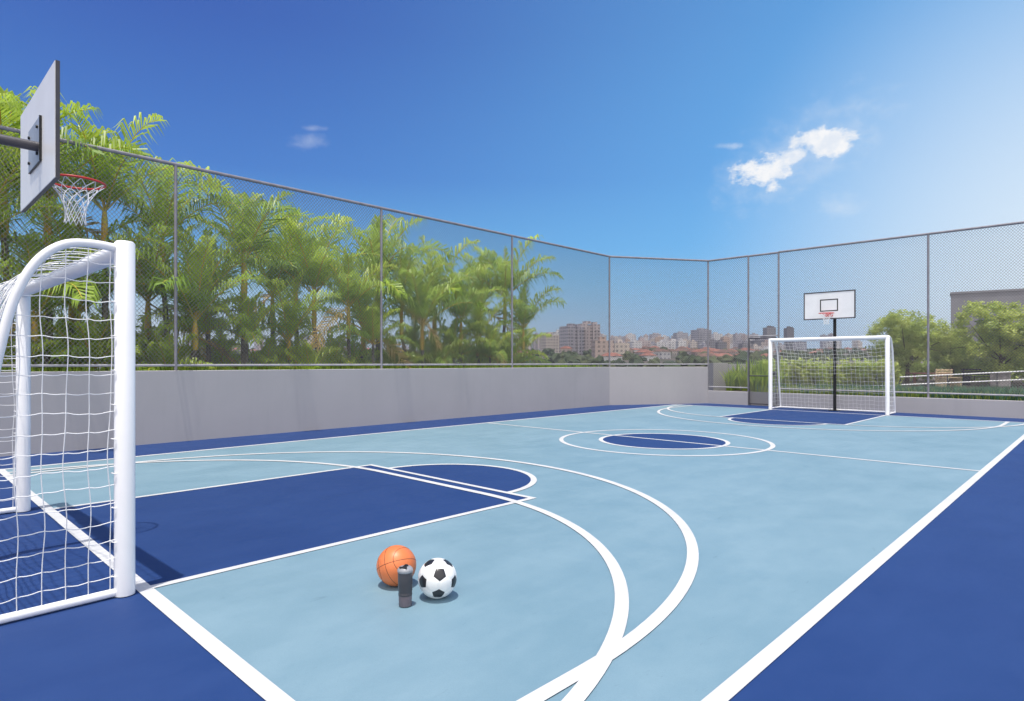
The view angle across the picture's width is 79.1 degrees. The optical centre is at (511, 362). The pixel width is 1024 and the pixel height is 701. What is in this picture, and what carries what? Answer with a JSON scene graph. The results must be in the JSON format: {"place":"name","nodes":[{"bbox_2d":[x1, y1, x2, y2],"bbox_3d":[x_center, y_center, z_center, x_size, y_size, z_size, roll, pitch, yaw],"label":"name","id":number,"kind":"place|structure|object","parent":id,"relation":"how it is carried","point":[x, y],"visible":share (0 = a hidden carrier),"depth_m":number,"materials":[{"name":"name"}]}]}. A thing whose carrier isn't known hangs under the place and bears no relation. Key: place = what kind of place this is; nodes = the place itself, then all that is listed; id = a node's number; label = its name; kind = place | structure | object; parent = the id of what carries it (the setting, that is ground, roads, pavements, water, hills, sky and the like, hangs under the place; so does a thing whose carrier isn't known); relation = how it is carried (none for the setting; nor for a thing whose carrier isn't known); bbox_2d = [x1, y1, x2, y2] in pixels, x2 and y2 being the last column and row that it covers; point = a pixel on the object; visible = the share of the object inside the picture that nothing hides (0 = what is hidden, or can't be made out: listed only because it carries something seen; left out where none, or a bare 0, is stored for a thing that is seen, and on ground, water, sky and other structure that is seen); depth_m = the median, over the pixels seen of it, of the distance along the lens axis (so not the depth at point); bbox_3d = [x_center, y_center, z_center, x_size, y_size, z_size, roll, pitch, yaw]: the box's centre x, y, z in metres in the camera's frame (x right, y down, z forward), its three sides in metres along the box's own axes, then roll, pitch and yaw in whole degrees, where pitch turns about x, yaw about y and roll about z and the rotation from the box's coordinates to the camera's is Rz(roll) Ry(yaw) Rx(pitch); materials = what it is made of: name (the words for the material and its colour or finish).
{"place":"outdoors","nodes":[
{"label":"outdoors","id":0,"kind":"place"},
{"bbox_2d":[2,349,872,370],"bbox_3d":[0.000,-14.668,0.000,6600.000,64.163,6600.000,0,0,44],"label":"terrain","id":1,"kind":"structure","parent":0,"point":[674,359],"depth_m":410.20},
{"bbox_2d":[3,346,936,369],"bbox_3d":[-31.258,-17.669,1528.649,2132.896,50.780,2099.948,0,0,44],"label":"town trees","id":2,"kind":"object","parent":1,"relation":"on","point":[681,354],"visible":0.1,"depth_m":339.71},
{"bbox_2d":[559,323,583,354],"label":"apartment building","id":3,"kind":"structure","parent":1,"relation":"on","point":[571,341],"depth_m":555.79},
{"bbox_2d":[578,321,599,350],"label":"apartment building","id":4,"kind":"structure","parent":1,"relation":"on","point":[593,323],"depth_m":574.20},
{"bbox_2d":[591,337,613,357],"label":"apartment building","id":5,"kind":"structure","parent":1,"relation":"on","point":[611,347],"depth_m":414.65,"materials":[{"name":"concrete"}]},
{"bbox_2d":[709,363,727,390],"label":"grey pillar","id":6,"kind":"structure","parent":1,"relation":"on","point":[721,382],"depth_m":22.60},
{"bbox_2d":[950,288,1023,359],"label":"grey building","id":7,"kind":"structure","parent":1,"relation":"on","point":[967,297],"depth_m":44.98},
{"bbox_2d":[0,403,1023,700],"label":"deck","id":8,"kind":"structure","parent":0,"point":[932,609],"depth_m":3.24,"materials":[{"name":"paint"}]},
{"bbox_2d":[0,60,106,225],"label":"basketball hoop","id":9,"kind":"object","parent":8,"relation":"on","point":[38,142],"visible":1,"depth_m":4.38,"materials":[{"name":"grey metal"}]},
{"bbox_2d":[0,238,134,623],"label":"football goal","id":10,"kind":"object","parent":8,"relation":"on","point":[21,288],"visible":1,"depth_m":3.61,"materials":[{"name":"white"}]},
{"bbox_2d":[0,367,608,456],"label":"parapet wall","id":11,"kind":"structure","parent":8,"relation":"on","point":[179,405],"depth_m":12.02,"materials":[{"name":"concrete"}]},
{"bbox_2d":[0,125,609,369],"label":"chain link fence","id":12,"kind":"object","parent":11,"relation":"on","point":[176,364],"visible":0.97,"depth_m":12.54,"materials":[{"name":"silver metal"}]},
{"bbox_2d":[5,405,1023,700],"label":"court surface","id":13,"kind":"object","parent":8,"relation":"on","point":[789,537],"visible":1,"depth_m":4.49,"materials":[{"name":"paint"}]},
{"bbox_2d":[0,469,294,700],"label":"court line","id":14,"kind":"object","parent":13,"relation":"on","point":[259,683],"visible":1,"depth_m":3.19,"materials":[{"name":"white paint"}]},
{"bbox_2d":[49,465,368,509],"bbox_3d":[-3.098,1.364,7.019,0.062,0.001,3.490,0,0,44],"label":"court line","id":15,"kind":"object","parent":13,"relation":"on","point":[205,487],"visible":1,"depth_m":6.77,"materials":[{"name":"white paint"}]},
{"bbox_2d":[55,465,526,584],"bbox_3d":[-2.052,1.367,6.008,2.910,0.001,3.490,0,0,44],"label":"key area","id":16,"kind":"object","parent":13,"relation":"on","point":[182,534],"visible":1,"depth_m":5.54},
{"bbox_2d":[7,459,628,700],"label":"court line","id":17,"kind":"object","parent":13,"relation":"on","point":[586,684],"visible":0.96,"depth_m":3.50,"materials":[{"name":"white paint"}]},
{"bbox_2d":[144,498,533,589],"bbox_3d":[-1.005,1.364,4.997,0.062,0.001,3.490,0,0,44],"label":"court line","id":18,"kind":"object","parent":13,"relation":"on","point":[272,558],"visible":1,"depth_m":4.52,"materials":[{"name":"white paint"}]},
{"bbox_2d":[7,404,675,468],"bbox_3d":[-0.582,1.365,14.078,0.080,0.001,17.220,0,0,44],"label":"court line","id":19,"kind":"object","parent":13,"relation":"on","point":[313,439],"visible":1,"depth_m":10.87,"materials":[{"name":"white paint"}]},
{"bbox_2d":[9,451,698,700],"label":"court line","id":20,"kind":"object","parent":13,"relation":"on","point":[661,613],"visible":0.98,"depth_m":3.58,"materials":[{"name":"white paint"}]},
{"bbox_2d":[376,545,415,585],"bbox_3d":[-0.712,1.249,3.816,0.244,0.244,0.244,-26,-28,15],"label":"basketball","id":21,"kind":"object","parent":13,"relation":"on","point":[391,560],"visible":0.76,"depth_m":3.73,"materials":[{"name":"orange rubber"}]},
{"bbox_2d":[397,564,412,607],"bbox_3d":[-0.601,1.252,3.486,0.087,0.227,0.087,0,0,14],"label":"shaker bottle","id":22,"kind":"object","parent":13,"relation":"on","point":[405,576],"visible":1,"depth_m":3.45,"materials":[{"name":"grey"}]},
{"bbox_2d":[418,558,456,598],"bbox_3d":[-0.435,1.257,3.615,0.226,0.225,0.226,20,-33,-3],"label":"football","id":23,"kind":"object","parent":13,"relation":"on","point":[437,578],"visible":1,"depth_m":3.54,"materials":[{"name":"white"}]},
{"bbox_2d":[369,464,535,498],"bbox_3d":[-0.839,1.363,7.263,2.970,0.001,0.062,0,0,44],"label":"court line","id":24,"kind":"object","parent":13,"relation":"on","point":[455,481],"visible":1,"depth_m":7.05,"materials":[{"name":"white paint"}]},
{"bbox_2d":[393,464,530,491],"bbox_3d":[-0.450,1.367,7.637,2.160,0.001,1.080,0,0,44],"label":"key semicircle","id":25,"kind":"object","parent":13,"relation":"on","point":[501,479],"visible":1,"depth_m":7.57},
{"bbox_2d":[389,464,536,492],"bbox_3d":[-0.438,1.363,7.649,2.230,0.001,1.116,0,0,44],"label":"court line","id":26,"kind":"object","parent":25,"relation":"on","point":[533,479],"visible":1,"depth_m":7.76,"materials":[{"name":"white paint"}]},
{"bbox_2d":[603,434,725,448],"bbox_3d":[2.649,1.367,10.873,2.160,0.001,2.160,0,0,44],"label":"disc","id":27,"kind":"object","parent":13,"relation":"on","point":[641,441],"visible":1,"depth_m":10.74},
{"bbox_2d":[599,433,729,448],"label":"court line","id":28,"kind":"object","parent":13,"relation":"on","point":[726,441],"visible":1,"depth_m":10.72,"materials":[{"name":"white paint"}]},
{"bbox_2d":[559,429,774,455],"bbox_3d":[2.649,1.364,10.873,3.635,0.001,3.635,0,0,44],"label":"court line","id":29,"kind":"object","parent":13,"relation":"on","point":[772,445],"visible":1,"depth_m":10.21,"materials":[{"name":"white paint"}]},
{"bbox_2d":[492,423,979,470],"bbox_3d":[2.672,1.365,10.934,9.050,0.001,0.065,0,0,44],"label":"court line","id":30,"kind":"object","parent":13,"relation":"on","point":[759,449],"visible":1,"depth_m":9.63,"materials":[{"name":"white paint"}]},
{"bbox_2d":[731,418,819,424],"bbox_3d":[5.880,1.367,14.189,2.160,0.001,1.080,0,0,44],"label":"key semicircle","id":31,"kind":"object","parent":13,"relation":"on","point":[766,422],"visible":0.98,"depth_m":14.16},
{"bbox_2d":[722,410,882,424],"bbox_3d":[7.443,1.367,15.835,2.910,0.001,3.460,0,0,44],"label":"key area","id":32,"kind":"object","parent":13,"relation":"on","point":[815,417],"visible":1,"depth_m":15.74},
{"bbox_2d":[657,405,1008,430],"bbox_3d":[6.895,1.362,15.268,7.975,0.001,5.038,0,0,44],"label":"court line","id":33,"kind":"object","parent":13,"relation":"on","point":[1003,424],"visible":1,"depth_m":13.22,"materials":[{"name":"white paint"}]},
{"bbox_2d":[701,434,1023,700],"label":"court line","id":34,"kind":"object","parent":13,"relation":"on","point":[731,686],"visible":1,"depth_m":3.46,"materials":[{"name":"white paint"}]},
{"bbox_2d":[609,367,707,404],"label":"parapet wall","id":35,"kind":"structure","parent":8,"relation":"on","point":[653,385],"depth_m":20.41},
{"bbox_2d":[610,256,708,390],"bbox_3d":[4.912,-1.264,20.538,3.600,4.428,0.061,0,0,-14],"label":"chain link fence","id":36,"kind":"object","parent":35,"relation":"on","point":[676,296],"visible":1,"depth_m":20.55,"materials":[{"name":"silver metal"}]},
{"bbox_2d":[708,390,749,404],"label":"wall","id":37,"kind":"structure","parent":8,"relation":"on","point":[730,397],"depth_m":20.37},
{"bbox_2d":[708,255,748,391],"bbox_3d":[7.141,-1.047,20.466,1.415,4.854,0.061,0,0,44],"label":"chain link fence","id":38,"kind":"object","parent":37,"relation":"on","point":[747,324],"visible":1,"depth_m":20.41,"materials":[{"name":"silver metal"}]},
{"bbox_2d":[804,289,855,410],"bbox_3d":[8.910,-0.310,17.307,1.015,3.360,1.030,0,0,-5],"label":"basketball hoop","id":39,"kind":"object","parent":8,"relation":"on","point":[833,305],"visible":1,"depth_m":17.34,"materials":[{"name":"grey metal"}]},
{"bbox_2d":[768,335,895,414],"bbox_3d":[8.955,0.326,17.458,3.128,2.079,0.863,0,0,44],"label":"football goal","id":40,"kind":"object","parent":8,"relation":"on","point":[889,373],"visible":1,"depth_m":17.35,"materials":[{"name":"white"}]},
{"bbox_2d":[779,393,1023,418],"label":"wall","id":41,"kind":"structure","parent":8,"relation":"on","point":[978,407],"depth_m":16.62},
{"bbox_2d":[778,221,1023,405],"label":"chain link fence","id":42,"kind":"object","parent":41,"relation":"on","point":[927,279],"visible":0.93,"depth_m":16.79,"materials":[{"name":"silver metal"}]},
{"bbox_2d":[749,337,776,404],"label":"gate","id":43,"kind":"structure","parent":42,"relation":"attached to","point":[766,375],"depth_m":19.67,"materials":[{"name":"grey metal"}]},
{"bbox_2d":[749,252,777,336],"bbox_3d":[7.977,-2.149,19.665,0.904,2.642,0.061,0,0,44],"label":"chain link fence","id":44,"kind":"object","parent":42,"relation":"attached to","point":[758,255],"visible":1,"depth_m":19.68,"materials":[{"name":"silver metal"}]},
{"bbox_2d":[0,0,1023,348],"label":"sky","id":45,"kind":"structure","parent":0,"point":[679,129],"materials":[{"name":"blue"}]},
{"bbox_2d":[734,379,1023,391],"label":"terrace","id":46,"kind":"structure","parent":0,"point":[978,384],"depth_m":27.55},
{"bbox_2d":[744,391,777,405],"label":"planter wall","id":47,"kind":"structure","parent":46,"relation":"on","point":[761,397],"depth_m":19.82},
{"bbox_2d":[789,357,812,385],"bbox_3d":[10.455,0.421,22.587,0.924,1.260,0.789,0,0,2],"label":"hedge shrub","id":48,"kind":"object","parent":46,"relation":"on","point":[793,366],"visible":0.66,"depth_m":22.45,"materials":[{"name":"green plant"}]},
{"bbox_2d":[801,358,829,385],"bbox_3d":[11.030,0.399,22.485,1.015,1.192,0.841,0,0,44],"label":"hedge shrub","id":49,"kind":"object","parent":46,"relation":"on","point":[817,374],"visible":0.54,"depth_m":22.35,"materials":[{"name":"green plant"}]},
{"bbox_2d":[841,358,869,386],"bbox_3d":[12.521,0.443,22.695,1.019,1.213,0.853,0,0,44],"label":"hedge shrub","id":50,"kind":"object","parent":46,"relation":"on","point":[852,366],"visible":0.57,"depth_m":22.57,"materials":[{"name":"green plant"}]},
{"bbox_2d":[861,355,884,386],"bbox_3d":[13.115,0.383,22.615,0.953,1.328,0.966,0,0,44],"label":"hedge shrub","id":51,"kind":"object","parent":46,"relation":"on","point":[868,377],"visible":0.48,"depth_m":22.51,"materials":[{"name":"green plant"}]},
{"bbox_2d":[757,382,1023,400],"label":"terrace grass","id":52,"kind":"structure","parent":46,"relation":"on","point":[996,390],"depth_m":17.24,"materials":[{"name":"green plant"}]},
{"bbox_2d":[865,309,962,383],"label":"broadleaf tree","id":53,"kind":"object","parent":46,"relation":"on","point":[938,327],"visible":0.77,"depth_m":26.45,"materials":[{"name":"green plant"}]},
{"bbox_2d":[860,371,1023,387],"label":"ramp railing","id":54,"kind":"object","parent":46,"relation":"on","point":[996,380],"visible":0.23,"depth_m":22.78,"materials":[{"name":"grey metal"}]},
{"bbox_2d":[935,369,961,386],"bbox_3d":[17.578,0.610,24.948,0.900,0.720,0.460,0,0,-17],"label":"garden bench","id":55,"kind":"object","parent":46,"relation":"on","point":[950,372],"visible":0.66,"depth_m":25.00,"materials":[{"name":"brown wood"}]},
{"bbox_2d":[922,334,978,379],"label":"broadleaf tree","id":56,"kind":"object","parent":46,"relation":"on","point":[950,364],"visible":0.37,"depth_m":29.56,"materials":[{"name":"green plant"}]},
{"bbox_2d":[948,299,1023,373],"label":"broadleaf tree","id":57,"kind":"object","parent":46,"relation":"on","point":[968,346],"visible":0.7,"depth_m":25.72,"materials":[{"name":"green plant"}]},
{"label":"planting bed","id":58,"kind":"structure","parent":0,"visible":0},
{"bbox_2d":[1,334,81,371],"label":"young palm","id":59,"kind":"object","parent":58,"relation":"on","point":[32,352],"visible":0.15,"depth_m":9.94,"materials":[{"name":"green plant"}]},
{"bbox_2d":[0,146,86,235],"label":"palm tree","id":60,"kind":"object","parent":58,"relation":"on","point":[14,211],"visible":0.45,"depth_m":9.69,"materials":[{"name":"green plant"}]},
{"bbox_2d":[0,300,112,370],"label":"young palm","id":61,"kind":"object","parent":58,"relation":"on","point":[43,328],"visible":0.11,"depth_m":10.69,"materials":[{"name":"green plant"}]},
{"bbox_2d":[0,86,137,354],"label":"palm tree","id":62,"kind":"object","parent":58,"relation":"on","point":[6,118],"visible":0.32,"depth_m":10.02,"materials":[{"name":"green plant"}]},
{"bbox_2d":[0,226,144,367],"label":"palm tree","id":63,"kind":"object","parent":58,"relation":"on","point":[49,301],"visible":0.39,"depth_m":10.06,"materials":[{"name":"green plant"}]},
{"bbox_2d":[0,86,154,370],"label":"palm tree","id":64,"kind":"object","parent":58,"relation":"on","point":[115,143],"visible":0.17,"depth_m":10.66,"materials":[{"name":"green plant"}]},
{"bbox_2d":[0,232,170,368],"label":"palm tree","id":65,"kind":"object","parent":58,"relation":"on","point":[90,276],"visible":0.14,"depth_m":11.04,"materials":[{"name":"green plant"}]},
{"bbox_2d":[0,183,172,363],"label":"palm tree","id":66,"kind":"object","parent":58,"relation":"on","point":[61,219],"visible":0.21,"depth_m":11.09,"materials":[{"name":"green plant"}]},
{"bbox_2d":[31,310,173,368],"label":"young palm","id":67,"kind":"object","parent":58,"relation":"on","point":[97,343],"visible":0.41,"depth_m":10.78,"materials":[{"name":"green plant"}]},
{"bbox_2d":[14,100,203,370],"bbox_3d":[-7.377,-2.002,11.236,2.692,5.044,3.355,0,0,20],"label":"palm tree","id":68,"kind":"object","parent":58,"relation":"on","point":[98,175],"visible":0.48,"depth_m":11.16,"materials":[{"name":"green plant"}]},
{"bbox_2d":[86,305,161,367],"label":"young palm","id":69,"kind":"object","parent":58,"relation":"on","point":[140,338],"visible":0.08,"depth_m":11.57,"materials":[{"name":"green plant"}]},
{"bbox_2d":[83,218,226,361],"bbox_3d":[-7.305,-1.226,12.440,2.968,3.493,2.970,0,0,20],"label":"palm tree","id":70,"kind":"object","parent":58,"relation":"on","point":[148,303],"visible":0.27,"depth_m":12.35,"materials":[{"name":"green plant"}]},
{"bbox_2d":[68,136,244,352],"bbox_3d":[-6.848,-1.862,12.224,3.089,4.764,3.034,0,0,23],"label":"palm tree","id":71,"kind":"object","parent":58,"relation":"on","point":[169,216],"visible":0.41,"depth_m":12.12,"materials":[{"name":"green plant"}]},
{"bbox_2d":[110,330,233,370],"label":"young palm","id":72,"kind":"object","parent":58,"relation":"on","point":[170,342],"visible":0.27,"depth_m":11.52,"materials":[{"name":"green plant"}]},
{"bbox_2d":[136,287,255,369],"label":"young palm","id":73,"kind":"object","parent":58,"relation":"on","point":[184,317],"visible":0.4,"depth_m":12.59,"materials":[{"name":"green plant"}]},
{"bbox_2d":[135,232,271,369],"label":"palm tree","id":74,"kind":"object","parent":58,"relation":"on","point":[194,294],"visible":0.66,"depth_m":11.80,"materials":[{"name":"green plant"}]},
{"bbox_2d":[136,208,278,361],"bbox_3d":[-6.615,-1.293,13.237,3.114,3.626,3.086,0,0,-18],"label":"palm tree","id":75,"kind":"object","parent":58,"relation":"on","point":[226,266],"visible":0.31,"depth_m":12.92,"materials":[{"name":"green plant"}]},
{"bbox_2d":[171,319,267,366],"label":"young palm","id":76,"kind":"object","parent":58,"relation":"on","point":[218,355],"visible":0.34,"depth_m":13.77,"materials":[{"name":"green plant"}]},
{"bbox_2d":[177,160,318,366],"bbox_3d":[-5.800,-1.808,13.225,3.015,4.657,3.757,0,0,-10],"label":"palm tree","id":77,"kind":"object","parent":58,"relation":"on","point":[269,203],"visible":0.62,"depth_m":12.83,"materials":[{"name":"green plant"}]},
{"bbox_2d":[205,290,296,366],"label":"young palm","id":78,"kind":"object","parent":58,"relation":"on","point":[247,316],"visible":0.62,"depth_m":12.87,"materials":[{"name":"green plant"}]},
{"bbox_2d":[222,330,300,369],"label":"young palm","id":79,"kind":"object","parent":58,"relation":"on","point":[268,348],"visible":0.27,"depth_m":13.73,"materials":[{"name":"green plant"}]},
{"bbox_2d":[211,268,343,366],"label":"palm tree","id":80,"kind":"object","parent":58,"relation":"on","point":[286,313],"visible":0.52,"depth_m":13.84,"materials":[{"name":"green plant"}]},
{"bbox_2d":[217,218,344,347],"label":"palm tree","id":81,"kind":"object","parent":58,"relation":"on","point":[278,260],"visible":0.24,"depth_m":14.33,"materials":[{"name":"green plant"}]},
{"bbox_2d":[219,207,360,355],"bbox_3d":[-5.819,-1.853,16.865,3.394,4.747,3.392,0,0,2],"label":"palm tree","id":82,"kind":"object","parent":58,"relation":"on","point":[295,252],"visible":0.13,"depth_m":16.52,"materials":[{"name":"green plant"}]},
{"bbox_2d":[257,329,326,363],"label":"young palm","id":83,"kind":"object","parent":58,"relation":"on","point":[286,341],"visible":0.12,"depth_m":14.79,"materials":[{"name":"green plant"}]},
{"bbox_2d":[2,361,601,371],"bbox_3d":[-3.740,0.250,14.318,1.818,0.560,17.589,0,0,44],"label":"ground cover","id":84,"kind":"object","parent":58,"relation":"on","point":[278,367],"visible":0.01,"depth_m":13.04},
{"bbox_2d":[267,339,345,369],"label":"young palm","id":85,"kind":"object","parent":58,"relation":"on","point":[308,353],"visible":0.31,"depth_m":13.59,"materials":[{"name":"green plant"}]},
{"bbox_2d":[236,216,385,355],"bbox_3d":[-4.656,-1.420,14.532,2.793,3.881,3.390,0,0,44],"label":"palm tree","id":86,"kind":"object","parent":58,"relation":"on","point":[300,240],"visible":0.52,"depth_m":14.32,"materials":[{"name":"green plant"}]},
{"bbox_2d":[281,323,386,368],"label":"young palm","id":87,"kind":"object","parent":58,"relation":"on","point":[338,346],"visible":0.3,"depth_m":14.89,"materials":[{"name":"green plant"}]},
{"bbox_2d":[279,250,406,360],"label":"palm tree","id":88,"kind":"object","parent":58,"relation":"on","point":[358,294],"visible":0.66,"depth_m":14.33,"materials":[{"name":"green plant"}]},
{"bbox_2d":[297,264,416,367],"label":"palm tree","id":89,"kind":"object","parent":58,"relation":"on","point":[365,305],"visible":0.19,"depth_m":15.85,"materials":[{"name":"green plant"}]},
{"bbox_2d":[338,339,376,363],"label":"young palm","id":90,"kind":"object","parent":58,"relation":"on","point":[357,344],"visible":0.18,"depth_m":15.99,"materials":[{"name":"green plant"}]},
{"bbox_2d":[325,301,417,367],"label":"young palm","id":91,"kind":"object","parent":58,"relation":"on","point":[371,326],"visible":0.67,"depth_m":14.81,"materials":[{"name":"green plant"}]},
{"bbox_2d":[295,212,455,366],"bbox_3d":[-3.411,-1.916,16.894,3.873,4.872,3.972,0,0,44],"label":"palm tree","id":92,"kind":"object","parent":58,"relation":"on","point":[385,242],"visible":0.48,"depth_m":16.48,"materials":[{"name":"green plant"}]},
{"bbox_2d":[365,333,428,368],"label":"young palm","id":93,"kind":"object","parent":58,"relation":"on","point":[387,354],"visible":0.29,"depth_m":16.16,"materials":[{"name":"green plant"}]},
{"bbox_2d":[354,243,457,359],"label":"palm tree","id":94,"kind":"object","parent":58,"relation":"on","point":[399,277],"visible":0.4,"depth_m":16.21,"materials":[{"name":"green plant"}]},
{"bbox_2d":[389,317,444,366],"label":"young palm","id":95,"kind":"object","parent":58,"relation":"on","point":[415,331],"visible":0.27,"depth_m":17.55,"materials":[{"name":"green plant"}]},
{"bbox_2d":[360,265,488,367],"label":"palm tree","id":96,"kind":"object","parent":58,"relation":"on","point":[436,296],"visible":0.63,"depth_m":15.91,"materials":[{"name":"green plant"}]},
{"bbox_2d":[367,235,494,333],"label":"palm tree","id":97,"kind":"object","parent":58,"relation":"on","point":[437,259],"visible":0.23,"depth_m":17.64,"materials":[{"name":"green plant"}]},
{"bbox_2d":[400,333,468,367],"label":"young palm","id":98,"kind":"object","parent":58,"relation":"on","point":[437,354],"visible":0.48,"depth_m":16.46,"materials":[{"name":"green plant"}]},
{"bbox_2d":[411,315,502,363],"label":"young palm","id":99,"kind":"object","parent":58,"relation":"on","point":[455,337],"visible":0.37,"depth_m":17.54,"materials":[{"name":"green plant"}]},
{"bbox_2d":[416,264,510,363],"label":"palm tree","id":100,"kind":"object","parent":58,"relation":"on","point":[466,294],"visible":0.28,"depth_m":17.42,"materials":[{"name":"green plant"}]},
{"bbox_2d":[438,286,523,367],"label":"palm tree","id":101,"kind":"object","parent":58,"relation":"on","point":[483,316],"visible":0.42,"depth_m":18.33,"materials":[{"name":"green plant"}]},
{"bbox_2d":[438,250,531,344],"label":"palm tree","id":102,"kind":"object","parent":58,"relation":"on","point":[473,262],"visible":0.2,"depth_m":20.23,"materials":[{"name":"green plant"}]},
{"bbox_2d":[461,323,522,363],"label":"young palm","id":103,"kind":"object","parent":58,"relation":"on","point":[494,337],"visible":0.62,"depth_m":17.89,"materials":[{"name":"green plant"}]},
{"bbox_2d":[469,324,549,365],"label":"young palm","id":104,"kind":"object","parent":58,"relation":"on","point":[521,354],"visible":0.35,"depth_m":19.19,"materials":[{"name":"green plant"}]},
{"bbox_2d":[460,234,563,339],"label":"palm tree","id":105,"kind":"object","parent":58,"relation":"on","point":[506,275],"visible":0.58,"depth_m":19.70,"materials":[{"name":"green plant"}]},
{"bbox_2d":[484,280,566,365],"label":"palm tree","id":106,"kind":"object","parent":58,"relation":"on","point":[535,310],"visible":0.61,"depth_m":19.76,"materials":[{"name":"green plant"}]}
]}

